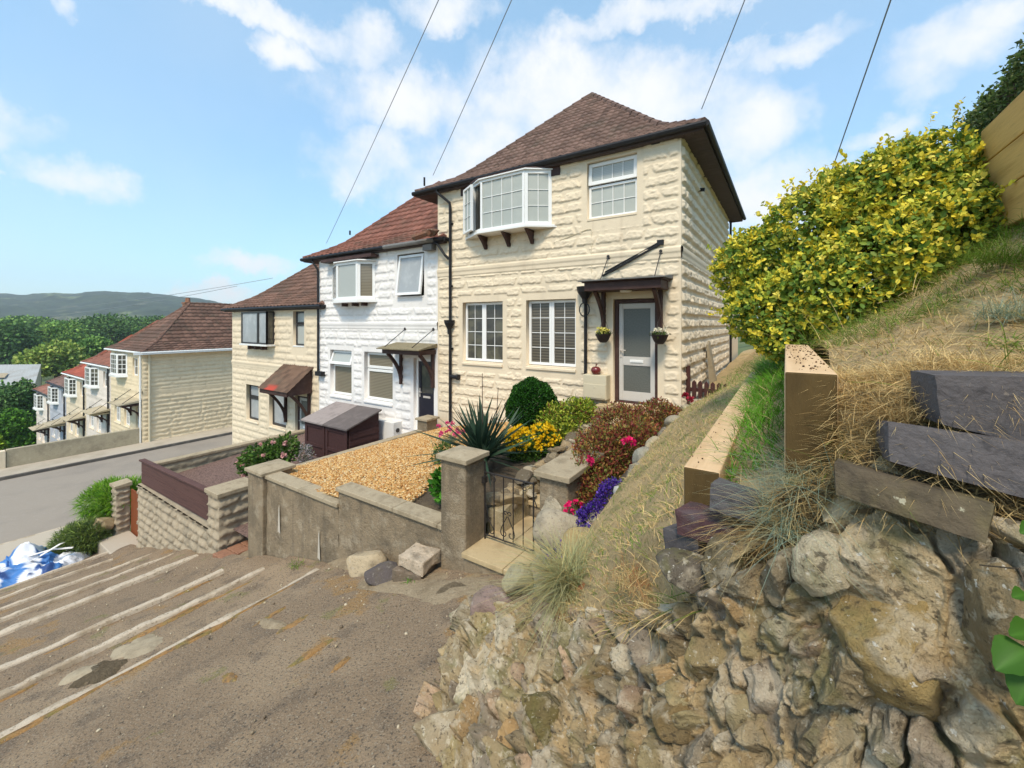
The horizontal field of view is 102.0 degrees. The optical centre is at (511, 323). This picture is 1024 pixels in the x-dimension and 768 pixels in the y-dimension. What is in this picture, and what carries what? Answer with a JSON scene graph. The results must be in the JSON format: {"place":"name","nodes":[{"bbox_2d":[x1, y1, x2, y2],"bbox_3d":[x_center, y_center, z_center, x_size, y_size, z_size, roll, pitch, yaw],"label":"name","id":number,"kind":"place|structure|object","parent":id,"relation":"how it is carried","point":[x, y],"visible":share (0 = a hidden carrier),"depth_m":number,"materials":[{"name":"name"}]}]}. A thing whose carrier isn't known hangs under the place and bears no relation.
{"place":"outdoors","nodes":[
{"label":"outdoors","id":0,"kind":"place"},
{"bbox_2d":[0,434,231,543],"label":"road","id":1,"kind":"structure","parent":0,"point":[32,504],"depth_m":17.26,"materials":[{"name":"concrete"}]},
{"bbox_2d":[0,426,231,476],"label":"pavement","id":2,"kind":"structure","parent":0,"point":[8,471],"depth_m":21.45,"materials":[{"name":"concrete"}]},
{"bbox_2d":[0,544,327,731],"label":"stepped ramp","id":3,"kind":"structure","parent":0,"point":[44,693],"depth_m":5.84,"materials":[{"name":"concrete"}]},
{"bbox_2d":[58,664,98,684],"bbox_3d":[-4.375,3.583,4.228,0.445,0.105,0.320,0,0,1],"label":"ground patch","id":4,"kind":"object","parent":3,"relation":"on","point":[77,674],"visible":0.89,"depth_m":4.20,"materials":[{"name":"concrete"}]},
{"bbox_2d":[0,553,173,622],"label":"step edging","id":5,"kind":"object","parent":3,"relation":"on","point":[36,606],"visible":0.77,"depth_m":7.22,"materials":[{"name":"concrete"}]},
{"bbox_2d":[68,659,127,688],"bbox_3d":[-4.172,3.547,4.206,0.528,0.147,0.564,0,0,-15],"label":"ground patch","id":6,"kind":"object","parent":3,"relation":"on","point":[105,669],"visible":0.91,"depth_m":4.14,"materials":[{"name":"grey asphalt"}]},
{"bbox_2d":[0,554,198,636],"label":"step edging","id":7,"kind":"object","parent":3,"relation":"on","point":[86,600],"visible":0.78,"depth_m":6.71,"materials":[{"name":"concrete"}]},
{"bbox_2d":[0,568,223,671],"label":"step edging","id":8,"kind":"object","parent":3,"relation":"on","point":[127,613],"visible":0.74,"depth_m":5.48,"materials":[{"name":"concrete"}]},
{"bbox_2d":[0,567,264,698],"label":"step edging","id":9,"kind":"object","parent":3,"relation":"on","point":[92,651],"visible":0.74,"depth_m":4.78,"materials":[{"name":"concrete"}]},
{"bbox_2d":[110,634,162,659],"bbox_3d":[-4.094,3.574,4.558,0.701,0.153,0.471,0,0,33],"label":"ground patch","id":10,"kind":"object","parent":3,"relation":"on","point":[137,647],"visible":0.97,"depth_m":4.53,"materials":[{"name":"concrete"}]},
{"bbox_2d":[0,568,318,737],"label":"step edging","id":11,"kind":"object","parent":3,"relation":"on","point":[30,719],"visible":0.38,"depth_m":3.84,"materials":[{"name":"concrete"}]},
{"bbox_2d":[178,433,348,537],"bbox_3d":[-5.473,3.735,10.612,5.370,0.350,4.380,0,0,33],"label":"garden bed","id":12,"kind":"object","parent":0,"point":[224,470],"visible":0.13,"depth_m":10.66,"materials":[{"name":"stone"}]},
{"bbox_2d":[233,431,299,476],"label":"rose bush","id":13,"kind":"object","parent":12,"relation":"on","point":[270,449],"visible":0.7,"depth_m":9.44,"materials":[{"name":"green plant"}]},
{"bbox_2d":[301,401,381,457],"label":"bin store","id":14,"kind":"structure","parent":12,"relation":"on","point":[334,427],"depth_m":11.25,"materials":[{"name":"wood"}]},
{"bbox_2d":[0,563,527,767],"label":"apron","id":15,"kind":"object","parent":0,"point":[211,723],"visible":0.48,"depth_m":3.12,"materials":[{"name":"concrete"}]},
{"bbox_2d":[346,550,386,577],"bbox_3d":[-1.777,2.967,5.069,0.482,0.342,0.296,0,0,1],"label":"boulder","id":16,"kind":"object","parent":15,"relation":"on","point":[359,564],"visible":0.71,"depth_m":4.99,"materials":[{"name":"stone"}]},
{"bbox_2d":[357,573,464,602],"bbox_3d":[-0.999,2.775,4.417,2.249,0.607,0.629,0,0,33],"label":"ground patch","id":17,"kind":"object","parent":15,"relation":"on","point":[429,585],"visible":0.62,"depth_m":4.33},
{"bbox_2d":[364,561,397,585],"bbox_3d":[-1.470,2.849,4.675,0.344,0.277,0.340,0,0,-42],"label":"boulder","id":18,"kind":"object","parent":17,"relation":"on","point":[380,573],"visible":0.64,"depth_m":4.61,"materials":[{"name":"stone"}]},
{"bbox_2d":[392,564,435,581],"bbox_3d":[-1.084,2.765,4.630,0.379,0.169,0.334,0,0,19],"label":"stone block","id":19,"kind":"object","parent":17,"relation":"on","point":[400,573],"depth_m":4.51,"materials":[{"name":"beige stone"}]},
{"bbox_2d":[398,542,440,576],"bbox_3d":[-1.038,2.623,4.628,0.376,0.150,0.338,0,0,28],"label":"stone block","id":20,"kind":"object","parent":19,"relation":"on","point":[418,559],"depth_m":4.56,"materials":[{"name":"beige stone"}]},
{"bbox_2d":[421,573,501,604],"bbox_3d":[-0.425,2.591,4.082,0.968,0.256,0.627,0,0,15],"label":"ground patch","id":21,"kind":"object","parent":17,"relation":"on","point":[467,589],"visible":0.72,"depth_m":4.00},
{"bbox_2d":[464,449,588,574],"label":"step risers","id":22,"kind":"object","parent":15,"relation":"on","point":[471,567],"visible":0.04,"depth_m":4.35,"materials":[{"name":"concrete"}]},
{"bbox_2d":[462,418,625,574],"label":"garden steps","id":23,"kind":"structure","parent":22,"relation":"on","point":[482,551],"depth_m":4.47,"materials":[{"name":"stone"}]},
{"bbox_2d":[412,425,1023,767],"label":"rubble wall","id":24,"kind":"structure","parent":15,"relation":"on","point":[798,672],"depth_m":0.93,"materials":[{"name":"stone"}]},
{"bbox_2d":[470,585,511,615],"bbox_3d":[-0.144,2.067,3.015,0.233,0.197,0.289,0,0,33],"label":"boulder","id":25,"kind":"object","parent":24,"relation":"on","point":[479,602],"visible":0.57,"depth_m":2.99,"materials":[{"name":"stone"}]},
{"bbox_2d":[510,581,720,657],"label":"dry grass","id":26,"kind":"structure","parent":24,"relation":"on","point":[634,616],"depth_m":1.50,"materials":[{"name":"beige plant"}]},
{"bbox_2d":[589,543,656,621],"bbox_3d":[0.517,1.005,1.623,0.460,0.200,0.458,0,0,12],"label":"straw tuft","id":27,"kind":"object","parent":24,"relation":"on","point":[644,581],"visible":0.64,"depth_m":1.62,"materials":[{"name":"beige plant"}]},
{"bbox_2d":[679,420,1023,612],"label":"dry grass","id":28,"kind":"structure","parent":24,"relation":"on","point":[762,546],"depth_m":0.95,"materials":[{"name":"beige plant"}]},
{"bbox_2d":[827,387,947,453],"bbox_3d":[0.830,0.194,0.914,0.313,0.133,0.315,0,0,-18],"label":"straw tuft","id":29,"kind":"object","parent":24,"relation":"on","point":[893,418],"visible":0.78,"depth_m":0.89,"materials":[{"name":"beige plant"}]},
{"bbox_2d":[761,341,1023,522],"bbox_3d":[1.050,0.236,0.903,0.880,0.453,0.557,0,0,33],"label":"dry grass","id":30,"kind":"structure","parent":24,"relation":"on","point":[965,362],"depth_m":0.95,"materials":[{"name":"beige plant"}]},
{"bbox_2d":[834,458,993,543],"bbox_3d":[0.783,0.342,0.825,0.227,0.101,0.132,0,0,45],"label":"plank","id":31,"kind":"object","parent":24,"relation":"on","point":[863,484],"visible":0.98,"depth_m":0.78,"materials":[{"name":"wood"}]},
{"bbox_2d":[876,419,1023,497],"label":"stone slab","id":32,"kind":"object","parent":24,"relation":"on","point":[918,446],"visible":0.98,"depth_m":0.78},
{"bbox_2d":[910,370,1023,440],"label":"stone slab","id":33,"kind":"object","parent":32,"relation":"on","point":[954,388],"visible":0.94,"depth_m":0.78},
{"bbox_2d":[979,520,1023,705],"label":"bramble sprig","id":34,"kind":"object","parent":24,"relation":"on","point":[1007,652],"visible":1,"depth_m":0.60,"materials":[{"name":"green plant"}]},
{"bbox_2d":[0,291,753,327],"bbox_3d":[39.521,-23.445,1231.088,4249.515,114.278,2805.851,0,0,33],"label":"hills","id":35,"kind":"structure","parent":0,"point":[38,304],"depth_m":750.07,"materials":[{"name":"green plant"}]},
{"bbox_2d":[289,421,512,501],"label":"gravel","id":36,"kind":"structure","parent":0,"point":[378,457],"depth_m":7.18,"materials":[{"name":"gravel"}]},
{"bbox_2d":[11,317,848,537],"bbox_3d":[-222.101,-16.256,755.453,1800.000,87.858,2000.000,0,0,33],"label":"ground","id":37,"kind":"structure","parent":0,"point":[742,346],"depth_m":83.83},
{"bbox_2d":[0,407,36,447],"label":"tree","id":38,"kind":"object","parent":37,"relation":"on","point":[10,427],"visible":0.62,"depth_m":39.78,"materials":[{"name":"green plant"}]},
{"bbox_2d":[0,377,38,423],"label":"tree","id":39,"kind":"object","parent":37,"relation":"on","point":[20,393],"visible":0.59,"depth_m":47.42,"materials":[{"name":"green plant"}]},
{"bbox_2d":[0,364,40,388],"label":"sheet roofed shed","id":40,"kind":"structure","parent":37,"relation":"on","point":[10,373],"depth_m":62.97,"materials":[{"name":"metal"}]},
{"bbox_2d":[0,319,45,364],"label":"tree","id":41,"kind":"object","parent":37,"relation":"on","point":[10,344],"visible":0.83,"depth_m":94.66,"materials":[{"name":"green plant"}]},
{"bbox_2d":[0,541,91,588],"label":"tarpaulin","id":42,"kind":"object","parent":37,"relation":"on","point":[25,561],"visible":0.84,"depth_m":9.85,"materials":[{"name":"blue plastic"}]},
{"bbox_2d":[11,338,89,377],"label":"tree","id":43,"kind":"object","parent":37,"relation":"on","point":[55,361],"visible":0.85,"depth_m":71.05,"materials":[{"name":"green plant"}]},
{"bbox_2d":[28,363,81,443],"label":"terraced house","id":44,"kind":"structure","parent":37,"relation":"on","point":[41,407],"depth_m":37.83,"materials":[{"name":"paint"}]},
{"bbox_2d":[33,320,90,348],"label":"tree","id":45,"kind":"object","parent":37,"relation":"on","point":[60,331],"visible":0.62,"depth_m":107.06,"materials":[{"name":"green plant"}]},
{"bbox_2d":[0,428,139,468],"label":"roadside wall","id":46,"kind":"structure","parent":37,"relation":"on","point":[18,456],"depth_m":20.96,"materials":[{"name":"grey concrete"}]},
{"bbox_2d":[42,350,104,441],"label":"terraced house","id":47,"kind":"structure","parent":37,"relation":"on","point":[55,423],"depth_m":34.59,"materials":[{"name":"stone"}]},
{"bbox_2d":[43,513,115,555],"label":"conifer shrub","id":48,"kind":"object","parent":37,"relation":"on","point":[80,536],"visible":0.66,"depth_m":10.70,"materials":[{"name":"green plant"}]},
{"bbox_2d":[59,335,131,438],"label":"terraced house","id":49,"kind":"structure","parent":37,"relation":"on","point":[74,394],"depth_m":31.34,"materials":[{"name":"stone"}]},
{"bbox_2d":[64,474,140,531],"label":"feathery shrub","id":50,"kind":"object","parent":37,"relation":"on","point":[99,494],"visible":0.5,"depth_m":11.45,"materials":[{"name":"green plant"}]},
{"bbox_2d":[63,312,144,343],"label":"tree","id":51,"kind":"object","parent":37,"relation":"on","point":[94,327],"visible":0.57,"depth_m":128.84,"materials":[{"name":"green plant"}]},
{"bbox_2d":[0,432,231,480],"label":"kerb","id":52,"kind":"structure","parent":37,"relation":"on","point":[97,459],"depth_m":20.91,"materials":[{"name":"concrete"}]},
{"bbox_2d":[97,531,137,553],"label":"landing slab","id":53,"kind":"structure","parent":37,"relation":"on","point":[111,545],"depth_m":10.67,"materials":[{"name":"concrete"}]},
{"bbox_2d":[80,320,158,435],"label":"terraced house","id":54,"kind":"structure","parent":37,"relation":"on","point":[97,410],"depth_m":28.08,"materials":[{"name":"tile"}]},
{"bbox_2d":[109,478,131,535],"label":"stone pier","id":55,"kind":"structure","parent":37,"relation":"on","point":[120,491],"depth_m":11.21,"materials":[{"name":"stone"}]},
{"bbox_2d":[104,298,231,442],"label":"terraced house","id":56,"kind":"structure","parent":37,"relation":"on","point":[170,374],"depth_m":25.32,"materials":[{"name":"stone"}]},
{"bbox_2d":[136,477,247,553],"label":"block wall","id":57,"kind":"structure","parent":37,"relation":"on","point":[162,521],"depth_m":8.36,"materials":[{"name":"concrete"}]},
{"bbox_2d":[139,458,207,519],"bbox_3d":[-7.482,3.610,9.176,4.000,0.680,0.150,0,0,33],"label":"plank fence","id":58,"kind":"object","parent":57,"relation":"on","point":[185,492],"visible":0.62,"depth_m":9.01,"materials":[{"name":"brown wood"}]},
{"bbox_2d":[154,429,304,472],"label":"side wall","id":59,"kind":"structure","parent":37,"relation":"on","point":[178,464],"depth_m":11.33,"materials":[{"name":"concrete"}]},
{"bbox_2d":[220,264,325,443],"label":"terraced house","id":60,"kind":"structure","parent":37,"relation":"on","point":[275,385],"depth_m":15.59,"materials":[{"name":"stone"}]},
{"bbox_2d":[239,311,274,346],"bbox_3d":[-9.776,0.210,15.892,2.070,1.300,0.350,0,0,33],"label":"bay window","id":61,"kind":"structure","parent":60,"relation":"in","point":[257,328],"depth_m":15.59,"materials":[{"name":"glass"}]},
{"bbox_2d":[300,181,448,439],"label":"terraced house","id":62,"kind":"structure","parent":37,"relation":"on","point":[377,317],"depth_m":12.27,"materials":[{"name":"tile"}]},
{"bbox_2d":[329,350,351,399],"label":"window","id":63,"kind":"structure","parent":62,"relation":"in","point":[341,359],"depth_m":13.38,"materials":[{"name":"white plastic"}]},
{"bbox_2d":[332,259,378,303],"bbox_3d":[-4.987,-1.250,12.701,2.280,1.260,0.443,0,0,33],"label":"bay window","id":64,"kind":"structure","parent":62,"relation":"in","point":[353,281],"depth_m":12.35,"materials":[{"name":"white plastic"}]},
{"bbox_2d":[363,352,392,406],"bbox_3d":[-3.922,1.635,12.317,1.276,1.529,0.205,0,0,33],"label":"window","id":65,"kind":"structure","parent":62,"relation":"in","point":[380,381],"depth_m":12.39,"materials":[{"name":"white plastic"}]},
{"bbox_2d":[395,253,423,297],"bbox_3d":[-2.823,-1.305,11.495,1.040,1.190,0.225,0,0,33],"label":"window","id":66,"kind":"structure","parent":62,"relation":"in","point":[409,281],"depth_m":11.47,"materials":[{"name":"white glass"}]},
{"bbox_2d":[418,361,433,416],"bbox_3d":[-2.328,1.970,11.315,0.605,1.840,0.111,0,0,33],"label":"door","id":67,"kind":"structure","parent":62,"relation":"in","point":[426,393],"depth_m":11.38,"materials":[{"name":"metal"}]},
{"bbox_2d":[411,92,745,427],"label":"terraced house","id":68,"kind":"structure","parent":37,"relation":"on","point":[567,229],"depth_m":9.04,"materials":[{"name":"stone"}]},
{"bbox_2d":[462,302,502,366],"bbox_3d":[-0.697,0.265,10.188,1.226,1.549,0.205,0,0,33],"label":"window","id":69,"kind":"structure","parent":68,"relation":"in","point":[484,321],"depth_m":10.22,"materials":[{"name":"white plastic"}]},
{"bbox_2d":[463,168,556,239],"bbox_3d":[-0.207,-2.728,9.550,2.570,1.287,0.452,0,0,33],"label":"bay window","id":70,"kind":"structure","parent":68,"relation":"in","point":[510,202],"depth_m":9.29,"materials":[{"name":"white plastic"}]},
{"bbox_2d":[526,299,575,371],"bbox_3d":[0.872,0.265,9.152,1.226,1.549,0.205,0,0,33],"label":"window","id":71,"kind":"structure","parent":68,"relation":"in","point":[552,323],"depth_m":9.18,"materials":[{"name":"white plastic"}]},
{"bbox_2d":[587,154,636,221],"bbox_3d":[2.028,-2.710,8.390,1.030,1.200,0.162,0,0,33],"label":"window","id":72,"kind":"structure","parent":68,"relation":"in","point":[618,199],"depth_m":8.41,"materials":[{"name":"white glass"}]},
{"bbox_2d":[619,303,654,401],"bbox_3d":[2.442,0.575,8.141,0.705,1.930,0.111,0,0,33],"label":"door","id":73,"kind":"structure","parent":68,"relation":"in","point":[636,320],"depth_m":8.16,"materials":[{"name":"paint"}]},
{"bbox_2d":[414,440,559,522],"bbox_3d":[-1.191,2.271,7.724,4.700,1.057,4.480,0,0,33],"label":"garden bed","id":74,"kind":"object","parent":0,"point":[425,499],"visible":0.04,"depth_m":5.83,"materials":[{"name":"soil"}]},
{"bbox_2d":[244,445,488,570],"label":"garden wall","id":75,"kind":"structure","parent":74,"relation":"on","point":[289,515],"depth_m":5.55,"materials":[{"name":"concrete"}]},
{"bbox_2d":[482,461,537,551],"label":"iron gate","id":76,"kind":"structure","parent":75,"relation":"attached to","point":[484,479],"depth_m":4.54,"materials":[{"name":"black metal"}]},
{"bbox_2d":[296,415,439,465],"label":"divider wall","id":77,"kind":"structure","parent":74,"relation":"on","point":[426,423],"depth_m":10.15,"materials":[{"name":"concrete"}]},
{"bbox_2d":[407,373,549,485],"bbox_3d":[-0.379,1.555,5.909,2.183,1.590,1.902,0,0,-33],"label":"yucca","id":78,"kind":"object","parent":74,"relation":"on","point":[480,435],"visible":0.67,"depth_m":5.96,"materials":[{"name":"green plant"}]},
{"bbox_2d":[504,376,558,430],"bbox_3d":[0.355,1.493,7.532,0.985,1.082,1.014,0,0,33],"label":"box ball","id":79,"kind":"object","parent":74,"relation":"on","point":[525,398],"visible":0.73,"depth_m":7.22,"materials":[{"name":"green plant"}]},
{"bbox_2d":[503,421,561,462],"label":"yellow flower clump","id":80,"kind":"object","parent":74,"relation":"on","point":[537,443],"visible":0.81,"depth_m":6.41,"materials":[{"name":"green plant"}]},
{"bbox_2d":[486,407,603,533],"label":"rubble kerb","id":81,"kind":"structure","parent":74,"relation":"on","point":[525,473],"depth_m":5.29,"materials":[{"name":"stone"}]},
{"bbox_2d":[534,394,597,444],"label":"golden shrub","id":82,"kind":"object","parent":74,"relation":"on","point":[565,417],"visible":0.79,"depth_m":6.91,"materials":[{"name":"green plant"}]},
{"bbox_2d":[0,0,1023,317],"label":"sky","id":83,"kind":"structure","parent":0,"point":[166,147],"materials":[{"name":"blue"}]},
{"bbox_2d":[508,414,675,601],"bbox_3d":[1.648,1.846,5.473,0.920,1.164,5.750,0,0,33],"label":"garden bed","id":84,"kind":"object","parent":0,"point":[624,475],"visible":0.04,"depth_m":3.97,"materials":[{"name":"soil"}]},
{"bbox_2d":[501,562,533,596],"bbox_3d":[0.047,1.957,3.155,0.250,0.266,0.176,0,0,33],"label":"boulder","id":85,"kind":"object","parent":84,"relation":"on","point":[516,570],"visible":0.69,"depth_m":3.11,"materials":[{"name":"stone"}]},
{"bbox_2d":[533,508,583,553],"bbox_3d":[0.426,1.778,3.523,0.385,0.391,0.414,0,0,33],"label":"boulder","id":86,"kind":"object","parent":84,"relation":"on","point":[548,517],"visible":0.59,"depth_m":3.42,"materials":[{"name":"stone"}]},
{"bbox_2d":[534,448,604,549],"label":"gate pier","id":87,"kind":"structure","parent":84,"relation":"on","point":[560,476],"depth_m":4.28,"materials":[{"name":"concrete"}]},
{"bbox_2d":[543,476,622,572],"bbox_3d":[0.669,1.714,3.513,0.449,0.605,1.091,0,0,33],"label":"purple lobelia","id":88,"kind":"object","parent":84,"relation":"on","point":[594,505],"visible":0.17,"depth_m":3.60,"materials":[{"name":"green plant"}]},
{"bbox_2d":[570,392,698,514],"bbox_3d":[1.573,1.700,5.422,1.239,1.319,3.163,0,0,33],"label":"azalea","id":89,"kind":"object","parent":84,"relation":"on","point":[617,444],"visible":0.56,"depth_m":4.88,"materials":[{"name":"red plant"}]},
{"bbox_2d":[524,349,764,634],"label":"grass slope","id":90,"kind":"structure","parent":0,"point":[661,582],"depth_m":2.51,"materials":[{"name":"beige plant"}]},
{"bbox_2d":[447,510,605,689],"bbox_3d":[0.339,1.510,2.554,1.454,0.583,1.410,0,0,33],"label":"fescue tuft","id":91,"kind":"object","parent":90,"relation":"on","point":[561,576],"visible":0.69,"depth_m":2.47,"materials":[{"name":"green plant"}]},
{"bbox_2d":[663,523,706,554],"bbox_3d":[0.558,0.686,1.299,0.105,0.104,0.131,0,0,-31],"label":"engineering brick","id":92,"kind":"object","parent":90,"relation":"on","point":[671,537],"visible":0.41,"depth_m":1.27,"materials":[{"name":"grey brick"}]},
{"bbox_2d":[675,501,759,555],"bbox_3d":[0.615,0.600,1.193,0.105,0.084,0.264,0,0,-36],"label":"engineering brick","id":93,"kind":"object","parent":92,"relation":"on","point":[686,514],"visible":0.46,"depth_m":1.22,"materials":[{"name":"purple brick"}]},
{"bbox_2d":[709,477,765,522],"bbox_3d":[0.627,0.491,1.154,0.123,0.080,0.110,0,0,40],"label":"engineering brick","id":94,"kind":"object","parent":93,"relation":"on","point":[718,490],"visible":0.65,"depth_m":1.13,"materials":[{"name":"grey brick"}]},
{"bbox_2d":[726,339,791,564],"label":"terrace soil","id":95,"kind":"structure","parent":0,"point":[735,553],"depth_m":1.39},
{"bbox_2d":[655,547,706,593],"bbox_3d":[0.514,0.721,1.211,0.174,0.099,0.127,0,0,-19],"label":"boulder","id":96,"kind":"object","parent":95,"relation":"on","point":[683,573],"visible":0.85,"depth_m":1.18,"materials":[{"name":"stone"}]},
{"bbox_2d":[684,372,757,505],"bbox_3d":[1.450,0.590,2.599,0.105,0.260,3.104,0,0,33],"label":"timber sleeper","id":97,"kind":"object","parent":95,"relation":"on","point":[705,468],"visible":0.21,"depth_m":1.42,"materials":[{"name":"beige wood"}]},
{"bbox_2d":[701,533,751,587],"bbox_3d":[0.605,0.657,1.134,0.152,0.158,0.112,0,0,-26],"label":"boulder","id":98,"kind":"object","parent":95,"relation":"on","point":[713,568],"visible":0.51,"depth_m":1.10,"materials":[{"name":"stone"}]},
{"bbox_2d":[669,353,789,482],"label":"green grass","id":99,"kind":"structure","parent":95,"relation":"on","point":[763,369],"depth_m":1.81,"materials":[{"name":"green plant"}]},
{"bbox_2d":[784,344,837,476],"bbox_3d":[1.178,0.251,1.691,0.108,0.258,1.600,0,0,33],"label":"timber sleeper","id":100,"kind":"object","parent":95,"relation":"on","point":[806,379],"visible":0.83,"depth_m":1.03,"materials":[{"name":"brown wood"}]},
{"bbox_2d":[689,464,932,612],"bbox_3d":[0.678,0.476,1.003,0.535,0.237,0.547,0,0,15],"label":"fescue tuft","id":101,"kind":"object","parent":95,"relation":"on","point":[782,528],"visible":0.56,"depth_m":0.97,"materials":[{"name":"green plant"}]},
{"bbox_2d":[697,425,929,591],"bbox_3d":[0.733,0.364,1.022,0.601,0.272,0.631,0,0,-18],"label":"fescue tuft","id":102,"kind":"object","parent":95,"relation":"on","point":[792,475],"visible":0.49,"depth_m":0.99,"materials":[{"name":"green plant"}]},
{"bbox_2d":[800,225,1023,523],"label":"bank","id":103,"kind":"structure","parent":0,"point":[981,326],"depth_m":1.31,"materials":[{"name":"beige plant"}]},
{"bbox_2d":[705,97,1016,367],"bbox_3d":[2.354,-0.561,2.998,1.830,1.768,1.345,0,0,33],"label":"yellow shrub","id":104,"kind":"object","parent":103,"relation":"on","point":[906,203],"visible":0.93,"depth_m":2.71,"materials":[{"name":"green plant"}]},
{"bbox_2d":[774,208,1023,526],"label":"green grass","id":105,"kind":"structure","parent":103,"relation":"on","point":[896,319],"depth_m":1.79,"materials":[{"name":"green plant"}]},
{"bbox_2d":[891,224,1023,275],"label":"grass tuft","id":106,"kind":"object","parent":103,"relation":"on","point":[994,256],"visible":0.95,"depth_m":1.69,"materials":[{"name":"plant"}]},
{"bbox_2d":[924,284,1023,329],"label":"fescue tuft","id":107,"kind":"object","parent":103,"relation":"on","point":[1002,312],"visible":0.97,"depth_m":1.22,"materials":[{"name":"green plant"}]},
{"bbox_2d":[981,91,1023,235],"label":"timber fence","id":108,"kind":"object","parent":103,"relation":"on","point":[1002,135],"visible":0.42,"depth_m":2.28,"materials":[{"name":"brown wood"}]},
{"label":"upper ground","id":109,"kind":"structure","parent":0,"visible":0},
{"bbox_2d":[950,32,1023,149],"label":"clipped hedge","id":110,"kind":"object","parent":109,"relation":"on","point":[993,103],"visible":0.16,"depth_m":4.08,"materials":[{"name":"green plant"}]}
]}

